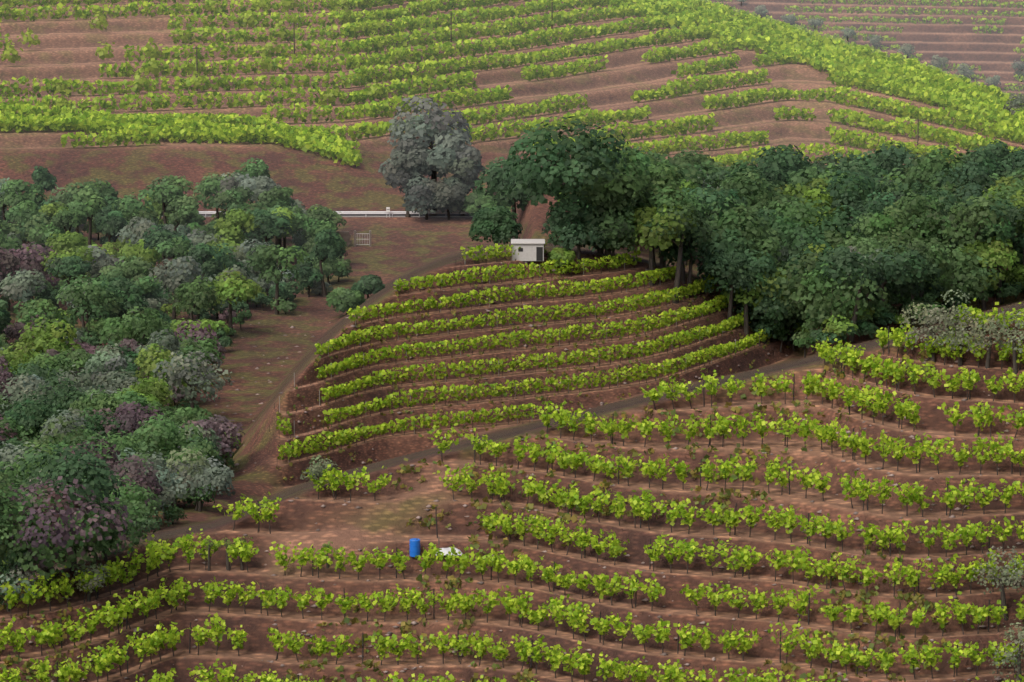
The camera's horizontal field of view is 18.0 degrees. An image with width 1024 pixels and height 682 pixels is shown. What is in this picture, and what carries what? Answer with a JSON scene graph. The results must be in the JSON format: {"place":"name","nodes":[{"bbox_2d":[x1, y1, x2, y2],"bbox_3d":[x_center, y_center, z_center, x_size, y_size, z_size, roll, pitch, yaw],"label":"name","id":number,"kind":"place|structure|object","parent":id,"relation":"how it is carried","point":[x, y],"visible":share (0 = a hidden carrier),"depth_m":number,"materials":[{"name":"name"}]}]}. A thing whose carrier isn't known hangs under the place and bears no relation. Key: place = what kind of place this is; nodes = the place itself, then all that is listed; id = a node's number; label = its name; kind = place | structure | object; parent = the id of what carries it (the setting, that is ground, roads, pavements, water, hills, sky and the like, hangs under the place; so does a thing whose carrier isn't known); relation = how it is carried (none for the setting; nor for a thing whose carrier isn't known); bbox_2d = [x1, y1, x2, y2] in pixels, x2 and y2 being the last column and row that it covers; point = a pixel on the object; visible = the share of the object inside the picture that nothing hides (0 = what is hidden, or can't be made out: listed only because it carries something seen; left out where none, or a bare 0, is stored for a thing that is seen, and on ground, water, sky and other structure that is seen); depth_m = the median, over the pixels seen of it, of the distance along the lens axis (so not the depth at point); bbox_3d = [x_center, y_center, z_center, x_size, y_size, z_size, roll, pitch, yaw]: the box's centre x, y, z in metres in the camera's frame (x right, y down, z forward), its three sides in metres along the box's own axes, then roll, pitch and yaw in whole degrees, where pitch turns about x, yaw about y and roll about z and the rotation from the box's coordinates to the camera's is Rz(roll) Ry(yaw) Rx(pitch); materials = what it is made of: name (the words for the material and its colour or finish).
{"place":"outdoors","nodes":[
{"label":"outdoors","id":0,"kind":"place"},
{"bbox_2d":[2,214,471,216],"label":"road","id":1,"kind":"structure","parent":0,"point":[385,215],"depth_m":486.03,"materials":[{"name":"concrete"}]},
{"bbox_2d":[0,0,1023,681],"bbox_3d":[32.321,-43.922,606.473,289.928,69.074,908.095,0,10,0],"label":"terrain","id":2,"kind":"structure","parent":0,"point":[402,248],"depth_m":184.46,"materials":[{"name":"soil"}]},
{"bbox_2d":[192,46,200,90],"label":"utility pole","id":3,"kind":"object","parent":2,"relation":"on","point":[196,48],"visible":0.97,"depth_m":548.18,"materials":[{"name":"brown wood"}]},
{"bbox_2d":[290,22,297,58],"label":"utility pole","id":4,"kind":"object","parent":2,"relation":"on","point":[294,35],"visible":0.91,"depth_m":567.97,"materials":[{"name":"brown wood"}]},
{"bbox_2d":[199,211,472,216],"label":"guardrail","id":5,"kind":"object","parent":2,"relation":"on","point":[353,212],"visible":0.27,"depth_m":484.25,"materials":[{"name":"metal"}]},
{"bbox_2d":[333,230,370,246],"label":"gate","id":6,"kind":"structure","parent":2,"relation":"on","point":[345,235],"depth_m":464.94,"materials":[{"name":"metal"}]},
{"bbox_2d":[409,538,420,556],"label":"barrel","id":7,"kind":"object","parent":2,"relation":"on","point":[414,550],"visible":1,"depth_m":175.73,"materials":[{"name":"blue plastic"}]},
{"bbox_2d":[435,535,462,555],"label":"tarp pile","id":8,"kind":"object","parent":2,"relation":"on","point":[445,551],"visible":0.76,"depth_m":175.91,"materials":[{"name":"white plastic"}]},
{"bbox_2d":[451,12,454,41],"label":"utility pole","id":9,"kind":"object","parent":2,"relation":"on","point":[451,26],"visible":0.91,"depth_m":594.35,"materials":[{"name":"brown wood"}]},
{"bbox_2d":[0,259,947,681],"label":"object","id":10,"kind":"object","parent":2,"relation":"on","point":[526,675],"visible":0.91,"depth_m":175.54,"materials":[{"name":"green plant"}]},
{"bbox_2d":[0,0,1023,681],"bbox_3d":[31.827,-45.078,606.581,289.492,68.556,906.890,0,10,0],"label":"vines","id":11,"kind":"object","parent":2,"relation":"on","point":[866,66],"depth_m":340.37,"materials":[{"name":"green plant"}]},
{"bbox_2d":[0,0,1023,681],"bbox_3d":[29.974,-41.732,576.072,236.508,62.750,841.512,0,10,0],"label":"trees","id":12,"kind":"object","parent":2,"relation":"on","point":[780,238],"depth_m":365.70,"materials":[{"name":"green plant"}]},
{"bbox_2d":[13,257,1023,681],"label":"schist rocks","id":13,"kind":"object","parent":2,"relation":"on","point":[591,509],"visible":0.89,"depth_m":172.59,"materials":[{"name":"grey stone"}]},
{"bbox_2d":[511,239,544,260],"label":"hut","id":14,"kind":"object","parent":2,"relation":"on","point":[531,250],"visible":1,"depth_m":349.14,"materials":[{"name":"concrete"}]},
{"bbox_2d":[551,0,552,28],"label":"utility pole","id":15,"kind":"object","parent":2,"relation":"on","point":[552,14],"visible":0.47,"depth_m":633.78,"materials":[{"name":"brown wood"}]},
{"bbox_2d":[914,118,922,158],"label":"utility pole","id":16,"kind":"object","parent":2,"relation":"on","point":[918,120],"visible":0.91,"depth_m":542.78,"materials":[{"name":"brown wood"}]}
]}

